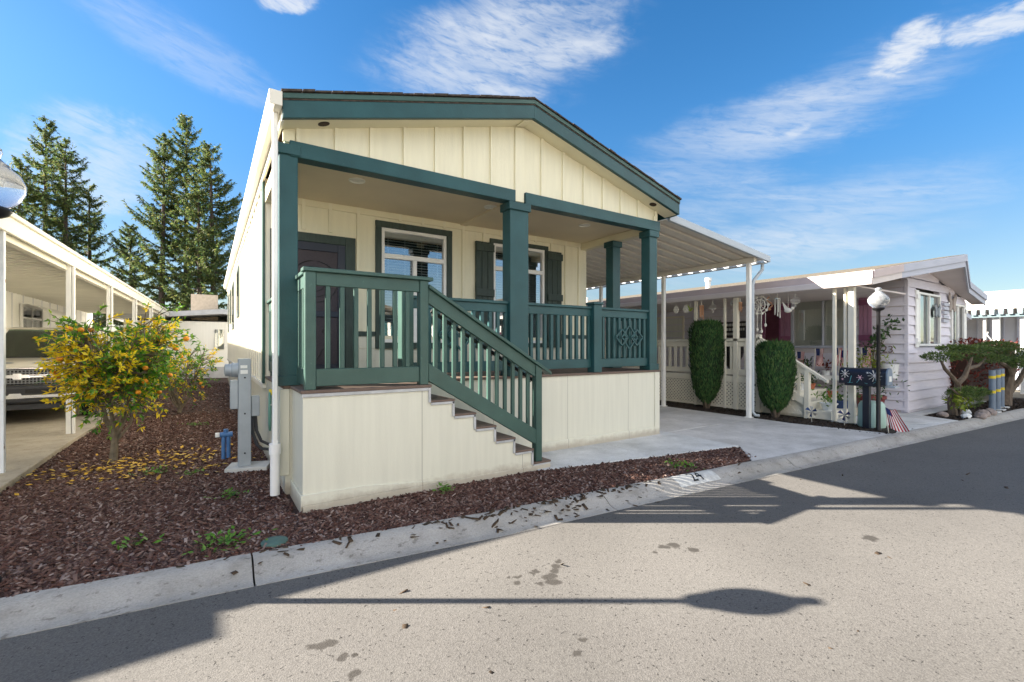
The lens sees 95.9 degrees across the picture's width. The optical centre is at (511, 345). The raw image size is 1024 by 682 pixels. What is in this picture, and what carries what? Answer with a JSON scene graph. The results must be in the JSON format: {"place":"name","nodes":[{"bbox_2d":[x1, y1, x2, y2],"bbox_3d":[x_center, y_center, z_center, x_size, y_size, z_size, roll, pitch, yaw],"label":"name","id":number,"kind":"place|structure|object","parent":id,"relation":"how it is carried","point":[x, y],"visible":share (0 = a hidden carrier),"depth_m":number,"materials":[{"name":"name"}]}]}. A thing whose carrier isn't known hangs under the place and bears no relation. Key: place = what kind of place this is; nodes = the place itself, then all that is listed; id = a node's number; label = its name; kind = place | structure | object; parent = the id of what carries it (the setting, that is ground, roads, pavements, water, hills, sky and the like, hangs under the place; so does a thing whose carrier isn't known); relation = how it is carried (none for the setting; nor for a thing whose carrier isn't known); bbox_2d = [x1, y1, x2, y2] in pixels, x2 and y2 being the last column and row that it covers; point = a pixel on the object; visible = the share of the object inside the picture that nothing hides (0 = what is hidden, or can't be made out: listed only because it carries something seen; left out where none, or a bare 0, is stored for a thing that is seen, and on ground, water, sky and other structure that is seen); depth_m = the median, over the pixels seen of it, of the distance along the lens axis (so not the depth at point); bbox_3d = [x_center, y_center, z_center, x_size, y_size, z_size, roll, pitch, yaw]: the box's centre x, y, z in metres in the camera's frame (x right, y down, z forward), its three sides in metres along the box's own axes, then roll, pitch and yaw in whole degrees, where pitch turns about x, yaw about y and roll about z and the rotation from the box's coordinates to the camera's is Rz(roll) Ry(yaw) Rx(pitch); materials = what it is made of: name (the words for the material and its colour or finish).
{"place":"outdoors","nodes":[
{"label":"outdoors","id":0,"kind":"place"},
{"bbox_2d":[0,383,160,493],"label":"neighbour driveway","id":1,"kind":"structure","parent":0,"point":[36,438],"depth_m":7.15,"materials":[{"name":"beige concrete"}]},
{"bbox_2d":[6,327,103,414],"bbox_3d":[-10.133,0.510,10.262,2.140,1.820,5.130,0,0,-33],"label":"pickup truck","id":2,"kind":"object","parent":1,"relation":"on","point":[24,390],"visible":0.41,"depth_m":8.42,"materials":[{"name":"grey metal"}]},
{"bbox_2d":[0,212,169,472],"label":"neighbour carport","id":3,"kind":"object","parent":1,"relation":"on","point":[37,263],"visible":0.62,"depth_m":7.79,"materials":[{"name":"white paint"}]},
{"bbox_2d":[0,419,1023,681],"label":"road","id":4,"kind":"structure","parent":0,"point":[704,587],"depth_m":2.78,"materials":[{"name":"grey asphalt"}]},
{"bbox_2d":[0,408,1023,639],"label":"kerb","id":5,"kind":"structure","parent":4,"relation":"on","point":[33,612],"depth_m":3.41,"materials":[{"name":"concrete"}]},
{"bbox_2d":[176,461,1008,673],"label":"leaf litter","id":6,"kind":"object","parent":4,"relation":"on","point":[404,626],"visible":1,"depth_m":3.96,"materials":[{"name":"brown plant"}]},
{"bbox_2d":[0,0,1023,346],"label":"sky","id":7,"kind":"structure","parent":0,"point":[810,136],"materials":[{"name":"blue"}]},
{"bbox_2d":[227,378,1023,558],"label":"lot ground","id":8,"kind":"structure","parent":0,"point":[1016,394],"depth_m":12.32,"materials":[{"name":"brown soil"}]},
{"bbox_2d":[6,154,56,233],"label":"conifer","id":9,"kind":"object","parent":8,"relation":"on","point":[30,198],"visible":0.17,"depth_m":33.80,"materials":[{"name":"green plant"}]},
{"bbox_2d":[6,291,92,331],"bbox_3d":[-14.580,-0.300,9.855,6.992,3.500,20.140,0,0,-33],"label":"neighbour home","id":10,"kind":"object","parent":8,"relation":"on","point":[23,311],"visible":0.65,"depth_m":12.70,"materials":[{"name":"white paint"}]},
{"bbox_2d":[20,304,42,327],"bbox_3d":[-13.209,-0.600,12.725,0.050,1.000,1.760,0,0,-33],"label":"window","id":11,"kind":"structure","parent":10,"relation":"in","point":[30,316],"depth_m":12.68,"materials":[{"name":"white glass"}]},
{"bbox_2d":[13,115,107,321],"bbox_3d":[-36.502,-8.200,35.969,9.208,19.504,8.142,0,0,-33],"label":"conifer","id":12,"kind":"object","parent":8,"relation":"on","point":[45,153],"visible":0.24,"depth_m":35.86,"materials":[{"name":"green plant"}]},
{"bbox_2d":[23,137,124,327],"bbox_3d":[-33.909,-7.113,35.114,7.356,17.330,6.102,0,0,-33],"label":"conifer","id":13,"kind":"object","parent":8,"relation":"on","point":[68,205],"visible":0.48,"depth_m":34.73,"materials":[{"name":"green plant"}]},
{"bbox_2d":[50,183,135,342],"bbox_3d":[-34.431,-5.902,37.573,5.991,14.907,6.031,0,0,20],"label":"conifer","id":14,"kind":"object","parent":8,"relation":"on","point":[88,253],"visible":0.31,"depth_m":37.78,"materials":[{"name":"green plant"}]},
{"bbox_2d":[94,224,158,343],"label":"conifer","id":15,"kind":"object","parent":8,"relation":"on","point":[129,245],"visible":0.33,"depth_m":39.45,"materials":[{"name":"green plant"}]},
{"bbox_2d":[105,132,209,310],"bbox_3d":[-25.906,-7.107,34.330,6.964,17.326,6.891,0,0,-33],"label":"conifer","id":16,"kind":"object","parent":8,"relation":"on","point":[170,179],"visible":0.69,"depth_m":33.77,"materials":[{"name":"green plant"}]},
{"bbox_2d":[113,294,228,378],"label":"house","id":17,"kind":"structure","parent":8,"relation":"on","point":[205,322],"depth_m":20.92,"materials":[{"name":"beige"}]},
{"bbox_2d":[115,113,232,310],"bbox_3d":[-25.381,-8.263,35.647,7.872,19.628,8.307,0,0,-5],"label":"conifer","id":18,"kind":"object","parent":8,"relation":"on","point":[187,128],"visible":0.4,"depth_m":35.48,"materials":[{"name":"green plant"}]},
{"bbox_2d":[159,188,229,310],"bbox_3d":[-22.262,-4.901,33.080,4.376,12.907,4.847,0,0,-18],"label":"conifer","id":19,"kind":"object","parent":8,"relation":"on","point":[192,215],"visible":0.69,"depth_m":32.63,"materials":[{"name":"green plant"}]},
{"bbox_2d":[162,140,243,310],"bbox_3d":[-21.949,-6.664,34.202,6.933,16.441,6.402,0,0,20],"label":"conifer","id":20,"kind":"object","parent":8,"relation":"on","point":[206,159],"visible":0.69,"depth_m":33.20,"materials":[{"name":"green plant"}]},
{"bbox_2d":[224,358,269,472],"bbox_3d":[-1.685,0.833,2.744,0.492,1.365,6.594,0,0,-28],"label":"meter pedestal","id":21,"kind":"object","parent":8,"relation":"on","point":[244,402],"visible":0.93,"depth_m":5.39,"materials":[{"name":"metal"}]},
{"bbox_2d":[0,378,755,597],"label":"mulch bed","id":22,"kind":"object","parent":8,"relation":"on","point":[210,382],"visible":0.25,"depth_m":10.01,"materials":[{"name":"brown wood"}]},
{"bbox_2d":[0,149,26,582],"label":"lamp post","id":23,"kind":"object","parent":22,"relation":"on","point":[13,190],"visible":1,"depth_m":2.81,"materials":[{"name":"white glass"}]},
{"bbox_2d":[33,301,199,461],"bbox_3d":[-4.999,0.456,5.835,1.529,2.053,1.572,0,0,17],"label":"citrus tree","id":24,"kind":"object","parent":22,"relation":"on","point":[121,372],"visible":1,"depth_m":5.65,"materials":[{"name":"green plant"}]},
{"bbox_2d":[111,532,163,550],"bbox_3d":[-2.724,1.409,3.380,0.237,0.066,0.292,0,0,22],"label":"weed","id":25,"kind":"object","parent":22,"relation":"on","point":[136,543],"visible":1,"depth_m":3.36,"materials":[{"name":"green plant"}]},
{"bbox_2d":[14,443,262,494],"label":"fallen leaves","id":26,"kind":"object","parent":22,"relation":"on","point":[144,463],"visible":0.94,"depth_m":5.48,"materials":[{"name":"yellow plant"}]},
{"bbox_2d":[127,465,174,477],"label":"weed","id":27,"kind":"object","parent":22,"relation":"on","point":[155,470],"visible":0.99,"depth_m":5.25,"materials":[{"name":"green plant"}]},
{"bbox_2d":[153,342,222,412],"bbox_3d":[-7.296,0.665,10.075,1.778,1.641,1.573,0,0,-33],"label":"citrus bush","id":28,"kind":"object","parent":22,"relation":"on","point":[190,366],"visible":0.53,"depth_m":10.10,"materials":[{"name":"green plant"}]},
{"bbox_2d":[215,429,232,458],"bbox_3d":[-3.703,1.270,5.942,0.190,0.400,0.068,0,0,-33],"label":"water valve","id":29,"kind":"object","parent":22,"relation":"on","point":[225,435],"visible":0.88,"depth_m":5.94,"materials":[{"name":"blue paint"}]},
{"bbox_2d":[204,487,248,500],"bbox_3d":[-2.740,1.412,4.423,0.377,0.072,0.297,0,0,-1],"label":"weed","id":30,"kind":"object","parent":22,"relation":"on","point":[229,492],"visible":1,"depth_m":4.45,"materials":[{"name":"green plant"}]},
{"bbox_2d":[182,525,277,556],"bbox_3d":[-2.059,1.402,3.404,0.611,0.080,0.507,0,0,-33],"label":"weed","id":31,"kind":"object","parent":22,"relation":"on","point":[221,540],"visible":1,"depth_m":3.40,"materials":[{"name":"green plant"}]},
{"bbox_2d":[261,536,287,546],"bbox_3d":[-1.752,1.438,3.407,0.180,0.023,0.180,0,0,-33],"label":"valve lid","id":32,"kind":"object","parent":22,"relation":"on","point":[273,541],"visible":0.98,"depth_m":3.38,"materials":[{"name":"teal plastic"}]},
{"bbox_2d":[432,482,454,493],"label":"weed","id":33,"kind":"object","parent":22,"relation":"on","point":[441,488],"visible":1,"depth_m":4.60,"materials":[{"name":"green plant"}]},
{"bbox_2d":[665,458,703,470],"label":"weed","id":34,"kind":"object","parent":22,"relation":"on","point":[682,463],"visible":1,"depth_m":5.52,"materials":[{"name":"green plant"}]},
{"bbox_2d":[290,266,551,514],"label":"porch stairs","id":35,"kind":"structure","parent":8,"relation":"on","point":[370,432],"depth_m":4.51,"materials":[{"name":"green paint"}]},
{"bbox_2d":[224,88,681,495],"bbox_3d":[-4.272,-0.829,12.760,5.914,4.657,16.567,0,0,-33],"label":"manufactured home","id":36,"kind":"object","parent":8,"relation":"on","point":[501,215],"visible":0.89,"depth_m":6.38,"materials":[{"name":"beige wood"}]},
{"bbox_2d":[229,289,230,323],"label":"side window","id":37,"kind":"structure","parent":36,"relation":"in","point":[230,289],"depth_m":15.04,"materials":[{"name":"white glass"}]},
{"bbox_2d":[232,281,233,328],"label":"side window","id":38,"kind":"structure","parent":36,"relation":"in","point":[233,281],"depth_m":13.21,"materials":[{"name":"white glass"}]},
{"bbox_2d":[236,265,238,317],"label":"side window","id":39,"kind":"structure","parent":36,"relation":"in","point":[237,271],"depth_m":11.26,"materials":[{"name":"white glass"}]},
{"bbox_2d":[268,389,271,430],"bbox_3d":[-2.717,0.726,5.212,0.051,0.471,0.266,0,0,-26],"label":"garden hose","id":40,"kind":"object","parent":36,"relation":"hanging from","point":[269,409],"visible":0.97,"depth_m":5.12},
{"bbox_2d":[270,228,355,375],"bbox_3d":[-2.695,-0.570,6.309,1.080,1.920,0.190,0,0,-33],"label":"front door","id":41,"kind":"structure","parent":36,"relation":"in","point":[314,250],"depth_m":6.42,"materials":[{"name":"black paint"}]},
{"bbox_2d":[375,220,451,348],"bbox_3d":[-1.509,-0.900,7.127,1.230,1.880,0.150,0,0,-33],"label":"window","id":42,"kind":"structure","parent":36,"relation":"in","point":[383,229],"depth_m":7.08,"materials":[{"name":"white plastic"}]},
{"bbox_2d":[490,238,547,346],"bbox_3d":[0.112,-0.900,8.188,1.235,1.840,0.150,0,0,-33],"label":"window","id":43,"kind":"structure","parent":36,"relation":"in","point":[539,251],"depth_m":8.38,"materials":[{"name":"white plastic"}]},
{"bbox_2d":[537,431,738,470],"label":"walkway","id":44,"kind":"structure","parent":8,"relation":"on","point":[662,443],"depth_m":6.42,"materials":[{"name":"concrete"}]},
{"bbox_2d":[660,401,896,432],"bbox_3d":[3.598,1.454,12.473,1.420,0.001,11.066,0,0,-33],"label":"planting strip","id":45,"kind":"object","parent":8,"relation":"on","point":[765,416],"visible":0.38,"depth_m":9.27,"materials":[{"name":"soil"}]},
{"bbox_2d":[688,318,724,407],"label":"clipped cypress","id":46,"kind":"object","parent":45,"relation":"on","point":[705,348],"visible":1,"depth_m":10.55,"materials":[{"name":"green plant"}]},
{"bbox_2d":[754,338,798,416],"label":"clipped cypress","id":47,"kind":"object","parent":45,"relation":"on","point":[776,367],"visible":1,"depth_m":9.24,"materials":[{"name":"green plant"}]},
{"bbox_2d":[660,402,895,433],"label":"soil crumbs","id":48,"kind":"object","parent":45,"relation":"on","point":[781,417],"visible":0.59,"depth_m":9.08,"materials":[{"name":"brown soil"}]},
{"bbox_2d":[805,406,816,421],"bbox_3d":[5.709,1.297,8.815,0.047,0.308,0.210,0,0,-33],"label":"pinwheel","id":49,"kind":"object","parent":45,"relation":"on","point":[808,409],"visible":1,"depth_m":8.82,"materials":[{"name":"multicoloured plastic"}]},
{"bbox_2d":[837,409,850,424],"bbox_3d":[6.032,1.297,8.393,0.047,0.308,0.210,0,0,-33],"label":"pinwheel","id":50,"kind":"object","parent":45,"relation":"on","point":[844,411],"visible":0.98,"depth_m":8.40,"materials":[{"name":"multicoloured plastic"}]},
{"bbox_2d":[839,367,899,427],"bbox_3d":[6.288,0.916,8.166,0.254,1.067,0.820,0,0,-33],"label":"mailbox","id":51,"kind":"object","parent":45,"relation":"on","point":[865,378],"visible":1,"depth_m":8.15,"materials":[{"name":"blue paint"}]},
{"bbox_2d":[886,368,892,385],"bbox_3d":[6.460,0.528,7.916,0.229,0.291,0.024,0,0,-33],"label":"mailbox door","id":52,"kind":"structure","parent":51,"relation":"in","point":[889,371],"depth_m":7.87,"materials":[{"name":"metal"}]},
{"bbox_2d":[857,400,885,427],"bbox_3d":[6.478,1.215,8.326,0.420,0.470,0.414,0,0,-33],"label":"garden bin","id":53,"kind":"object","parent":45,"relation":"on","point":[873,416],"visible":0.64,"depth_m":8.16,"materials":[{"name":"teal plastic"}]},
{"bbox_2d":[867,287,889,430],"bbox_3d":[6.298,0.220,7.945,0.306,2.461,0.303,0,0,-33],"label":"lamp post","id":54,"kind":"object","parent":45,"relation":"on","point":[878,300],"visible":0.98,"depth_m":7.92,"materials":[{"name":"black metal"}]},
{"bbox_2d":[885,407,908,432],"bbox_3d":[6.350,1.240,7.625,0.052,0.421,0.326,0,0,-36],"label":"garden flag","id":55,"kind":"object","parent":45,"relation":"on","point":[895,421],"visible":1,"depth_m":7.64,"materials":[{"name":"multicoloured fabric"}]},
{"bbox_2d":[586,254,986,422],"bbox_3d":[4.533,-0.260,17.869,7.445,3.420,19.060,0,0,-33],"label":"lilac home","id":56,"kind":"object","parent":8,"relation":"on","point":[831,312],"visible":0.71,"depth_m":10.58,"materials":[{"name":"tan shingle"},{"name":"lilac paint"},{"name":"siding"}]},
{"bbox_2d":[657,316,684,347],"bbox_3d":[4.853,-0.450,15.402,0.049,1.000,2.060,0,0,-33],"label":"porch window","id":57,"kind":"structure","parent":56,"relation":"in","point":[671,322],"depth_m":14.87,"materials":[{"name":"beige paint"}]},
{"bbox_2d":[699,301,703,318],"bbox_3d":[4.637,-0.878,11.304,0.108,0.463,0.103,0,0,-33],"label":"wind chime","id":58,"kind":"object","parent":56,"relation":"hanging from","point":[701,309],"visible":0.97,"depth_m":11.27,"materials":[{"name":"brown wood"}]},
{"bbox_2d":[720,321,745,337],"bbox_3d":[6.314,-0.460,13.125,0.056,0.460,0.950,0,0,-33],"label":"window","id":59,"kind":"structure","parent":56,"relation":"attached to","point":[742,329],"depth_m":13.14,"materials":[{"name":"black glass"}]},
{"bbox_2d":[754,295,769,332],"bbox_3d":[5.415,-0.695,10.116,0.033,0.830,0.447,0,0,-33],"label":"dream catcher","id":60,"kind":"object","parent":56,"relation":"hanging from","point":[761,313],"visible":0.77,"depth_m":10.07,"materials":[{"name":"white fabric"}]},
{"bbox_2d":[765,304,778,340],"bbox_3d":[6.948,-0.240,12.303,0.060,1.820,0.380,0,0,-33],"label":"side door","id":61,"kind":"structure","parent":56,"relation":"in","point":[772,321],"depth_m":12.28,"materials":[{"name":"red wood"}]},
{"bbox_2d":[774,298,780,317],"bbox_3d":[5.623,-0.852,9.798,0.132,0.517,0.126,0,0,-33],"label":"wind chime","id":62,"kind":"object","parent":56,"relation":"hanging from","point":[778,304],"visible":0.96,"depth_m":9.76,"materials":[{"name":"silver metal"}]},
{"bbox_2d":[782,302,793,312],"bbox_3d":[5.746,-0.900,9.610,0.069,0.420,0.229,0,0,-33],"label":"bird ornament","id":63,"kind":"object","parent":56,"relation":"hanging from","point":[787,309],"visible":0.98,"depth_m":9.61,"materials":[{"name":"white ceramic"}]},
{"bbox_2d":[796,351,803,362],"bbox_3d":[7.062,0.370,11.345,0.072,0.481,0.208,0,0,-45],"label":"flag","id":64,"kind":"object","parent":56,"relation":"on","point":[800,355],"visible":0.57,"depth_m":11.33,"materials":[{"name":"multicoloured fabric"}]},
{"bbox_2d":[794,374,811,389],"bbox_3d":[6.272,0.754,10.027,0.374,0.402,0.322,0,0,-33],"label":"flower pot","id":65,"kind":"object","parent":56,"relation":"on","point":[802,386],"visible":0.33,"depth_m":10.02,"materials":[{"name":"white ceramic"}]},
{"bbox_2d":[800,356,812,369],"bbox_3d":[7.147,0.452,11.217,0.277,0.474,0.406,0,0,28],"label":"flower pot","id":66,"kind":"object","parent":56,"relation":"on","point":[807,363],"visible":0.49,"depth_m":11.20,"materials":[{"name":"plant"}]},
{"bbox_2d":[803,370,820,388],"bbox_3d":[6.598,0.737,10.257,0.405,0.436,0.426,0,0,-14],"label":"flower pot","id":67,"kind":"object","parent":56,"relation":"on","point":[813,384],"visible":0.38,"depth_m":10.17,"materials":[{"name":"ceramic"}]},
{"bbox_2d":[814,348,823,366],"bbox_3d":[7.292,0.330,10.993,0.072,0.561,0.208,0,0,-45],"label":"flag","id":68,"kind":"object","parent":56,"relation":"on","point":[819,356],"visible":0.98,"depth_m":10.98,"materials":[{"name":"multicoloured fabric"}]},
{"bbox_2d":[791,298,856,347],"bbox_3d":[7.587,-0.590,11.281,0.110,1.280,1.430,0,0,-33],"label":"porch window","id":69,"kind":"structure","parent":56,"relation":"in","point":[813,320],"depth_m":11.42,"materials":[{"name":"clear glass"}]},
{"bbox_2d":[817,357,831,374],"bbox_3d":[7.376,0.478,10.875,0.297,0.423,0.301,0,0,-33],"label":"flower pot","id":70,"kind":"object","parent":56,"relation":"on","point":[826,372],"visible":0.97,"depth_m":10.85,"materials":[{"name":"white ceramic"}]},
{"bbox_2d":[811,383,840,410],"bbox_3d":[6.394,1.021,9.260,0.665,0.529,0.594,0,0,-11],"label":"flower pot","id":71,"kind":"object","parent":56,"relation":"on","point":[827,405],"visible":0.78,"depth_m":9.24,"materials":[{"name":"white ceramic"}]},
{"bbox_2d":[825,378,839,397],"bbox_3d":[6.997,0.906,10.114,0.274,0.428,0.354,0,0,37],"label":"flower pot","id":72,"kind":"object","parent":56,"relation":"on","point":[829,392],"visible":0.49,"depth_m":10.04,"materials":[{"name":"ceramic"}]},
{"bbox_2d":[831,348,841,371],"bbox_3d":[7.500,0.320,10.675,0.072,0.581,0.208,0,0,-45],"label":"flag","id":73,"kind":"object","parent":56,"relation":"on","point":[839,350],"visible":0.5,"depth_m":10.64,"materials":[{"name":"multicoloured fabric"}]},
{"bbox_2d":[822,392,860,408],"bbox_3d":[6.823,1.113,9.553,0.779,0.344,0.627,0,0,-15],"label":"flower pot","id":74,"kind":"object","parent":56,"relation":"on","point":[840,402],"visible":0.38,"depth_m":9.47,"materials":[{"name":"blue ceramic"}]},
{"bbox_2d":[838,350,847,372],"bbox_3d":[7.577,0.350,10.558,0.072,0.521,0.208,0,0,-45],"label":"flag","id":75,"kind":"object","parent":56,"relation":"on","point":[842,356],"visible":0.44,"depth_m":10.58,"materials":[{"name":"multicoloured fabric"}]},
{"bbox_2d":[860,347,870,367],"bbox_3d":[7.806,0.320,10.207,0.072,0.581,0.208,0,0,-45],"label":"flag","id":76,"kind":"object","parent":56,"relation":"on","point":[866,355],"visible":0.8,"depth_m":10.19,"materials":[{"name":"multicoloured fabric"}]},
{"bbox_2d":[842,346,896,372],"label":"flowering plants","id":77,"kind":"object","parent":56,"relation":"on","point":[873,360],"visible":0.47,"depth_m":10.02,"materials":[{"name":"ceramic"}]},
{"bbox_2d":[856,314,904,367],"bbox_3d":[8.004,-0.006,10.078,0.457,1.358,0.868,0,0,-33],"label":"climbing shrub","id":78,"kind":"object","parent":56,"relation":"on","point":[873,337],"visible":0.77,"depth_m":10.02,"materials":[{"name":"green plant"}]},
{"bbox_2d":[881,364,899,378],"bbox_3d":[8.095,0.540,9.910,0.330,0.300,0.322,0,0,-33],"label":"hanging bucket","id":79,"kind":"object","parent":56,"relation":"hanging from","point":[895,367],"visible":0.62,"depth_m":9.78,"materials":[{"name":"white metal"}]},
{"bbox_2d":[919,292,940,345],"bbox_3d":[9.570,-0.600,10.642,1.430,1.200,0.110,0,0,-33],"label":"window","id":80,"kind":"structure","parent":56,"relation":"in","point":[927,319],"depth_m":10.69,"materials":[{"name":"white glass"}]},
{"bbox_2d":[934,303,940,317],"bbox_3d":[9.994,-0.831,10.843,0.420,0.322,0.029,0,0,-33],"label":"butterfly ornament","id":81,"kind":"object","parent":56,"relation":"attached to","point":[937,311],"visible":1,"depth_m":10.81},
{"bbox_2d":[948,292,956,311],"bbox_3d":[10.932,-1.081,11.456,0.630,0.483,0.042,0,0,-33],"label":"butterfly ornament","id":82,"kind":"object","parent":56,"relation":"attached to","point":[952,302],"visible":1,"depth_m":11.43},
{"bbox_2d":[949,304,964,344],"bbox_3d":[11.314,-0.500,11.784,1.020,1.120,0.110,0,0,-33],"label":"window","id":83,"kind":"structure","parent":56,"relation":"in","point":[955,321],"depth_m":11.74,"materials":[{"name":"white paint"}]},
{"bbox_2d":[919,289,1023,393],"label":"home","id":84,"kind":"object","parent":8,"relation":"on","point":[999,315],"visible":0.19,"depth_m":15.27,"materials":[{"name":"grey"}]},
{"bbox_2d":[924,397,1023,420],"bbox_3d":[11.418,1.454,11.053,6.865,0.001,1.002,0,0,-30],"label":"topiary bed","id":85,"kind":"object","parent":8,"relation":"on","point":[977,408],"visible":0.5,"depth_m":10.58,"materials":[{"name":"soil"}]},
{"bbox_2d":[936,411,948,416],"bbox_3d":[8.840,1.415,9.486,0.235,0.155,0.181,0,0,-33],"label":"rock","id":86,"kind":"object","parent":85,"relation":"on","point":[942,413],"visible":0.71,"depth_m":9.44,"materials":[{"name":"stone"}]},
{"bbox_2d":[943,391,973,416],"bbox_3d":[9.253,1.190,9.476,0.634,0.559,0.379,0,0,-16],"label":"lime shrub","id":87,"kind":"object","parent":85,"relation":"on","point":[956,401],"visible":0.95,"depth_m":9.46,"materials":[{"name":"green plant"}]},
{"bbox_2d":[942,389,984,409],"bbox_3d":[9.974,1.169,10.240,0.972,0.603,0.754,0,0,-33],"label":"shrub","id":88,"kind":"object","parent":85,"relation":"on","point":[972,404],"visible":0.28,"depth_m":10.09,"materials":[{"name":"green plant"}]},
{"bbox_2d":[918,343,1012,415],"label":"topiary tree","id":89,"kind":"object","parent":85,"relation":"on","point":[954,350],"visible":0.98,"depth_m":9.69,"materials":[{"name":"green plant"}]},
{"bbox_2d":[960,413,971,418],"bbox_3d":[9.151,1.419,9.309,0.189,0.141,0.176,0,0,1],"label":"rock","id":90,"kind":"object","parent":85,"relation":"on","point":[965,415],"visible":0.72,"depth_m":9.26,"materials":[{"name":"white stone"}]},
{"bbox_2d":[974,412,987,419],"bbox_3d":[9.441,1.414,9.315,0.212,0.170,0.226,0,0,17],"label":"rock","id":91,"kind":"object","parent":85,"relation":"on","point":[981,415],"visible":0.81,"depth_m":9.24,"materials":[{"name":"stone"}]},
{"bbox_2d":[974,409,990,416],"bbox_3d":[9.718,1.406,9.536,0.334,0.200,0.225,0,0,-33],"label":"rock","id":92,"kind":"object","parent":85,"relation":"on","point":[988,413],"visible":0.52,"depth_m":9.47,"materials":[{"name":"stone"}]},
{"bbox_2d":[987,409,996,415],"bbox_3d":[10.076,1.411,9.725,0.258,0.174,0.191,0,0,-33],"label":"rock","id":93,"kind":"object","parent":85,"relation":"on","point":[993,412],"visible":0.54,"depth_m":9.64,"materials":[{"name":"stone"}]},
{"bbox_2d":[988,370,1001,412],"bbox_3d":[10.471,1.000,10.079,0.280,0.940,0.240,0,0,-33],"label":"marker post","id":94,"kind":"object","parent":85,"relation":"on","point":[992,387],"visible":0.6,"depth_m":10.04,"materials":[{"name":"metal"}]},
{"bbox_2d":[974,340,1023,405],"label":"topiary tree","id":95,"kind":"object","parent":85,"relation":"on","point":[1012,384],"visible":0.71,"depth_m":11.22,"materials":[{"name":"green plant"}]},
{"bbox_2d":[994,369,1005,410],"bbox_3d":[10.940,1.000,10.421,0.280,0.940,0.240,0,0,-33],"label":"marker post","id":96,"kind":"object","parent":85,"relation":"on","point":[998,389],"visible":0.55,"depth_m":10.37,"materials":[{"name":"metal"}]},
{"bbox_2d":[998,368,1009,407],"bbox_3d":[11.484,1.000,10.849,0.280,0.940,0.240,0,0,-33],"label":"marker post","id":97,"kind":"object","parent":85,"relation":"on","point":[1002,388],"visible":0.53,"depth_m":10.80,"materials":[{"name":"metal"}]},
{"bbox_2d":[949,337,1020,392],"bbox_3d":[12.959,0.519,12.810,5.439,1.556,0.926,0,0,-33],"label":"red hedge","id":98,"kind":"object","parent":8,"relation":"on","point":[978,377],"visible":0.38,"depth_m":11.63,"materials":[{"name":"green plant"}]},
{"bbox_2d":[722,346,743,368],"bbox_3d":[6.058,0.240,12.748,0.600,0.880,0.591,0,0,-33],"label":"grill","id":99,"kind":"object","parent":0,"point":[728,355],"visible":0.27,"depth_m":12.56,"materials":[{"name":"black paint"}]},
{"bbox_2d":[660,406,889,460],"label":"driveway","id":100,"kind":"structure","parent":0,"point":[759,439],"depth_m":7.72,"materials":[{"name":"concrete"}]},
{"bbox_2d":[586,216,769,417],"bbox_3d":[-0.117,-0.384,14.671,3.130,3.668,14.760,0,0,-33],"label":"carport","id":101,"kind":"object","parent":100,"relation":"on","point":[685,247],"visible":0.29,"depth_m":9.42,"materials":[{"name":"metal"}]},
{"bbox_2d":[831,400,986,432],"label":"front path","id":102,"kind":"structure","parent":0,"point":[915,420],"depth_m":9.07,"materials":[{"name":"concrete"}]},
{"bbox_2d":[838,366,910,406],"bbox_3d":[7.536,0.907,9.595,1.677,1.066,1.351,0,0,-33],"label":"flower pot","id":103,"kind":"object","parent":102,"relation":"on","point":[883,397],"visible":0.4,"depth_m":9.49,"materials":[{"name":"green plant"}]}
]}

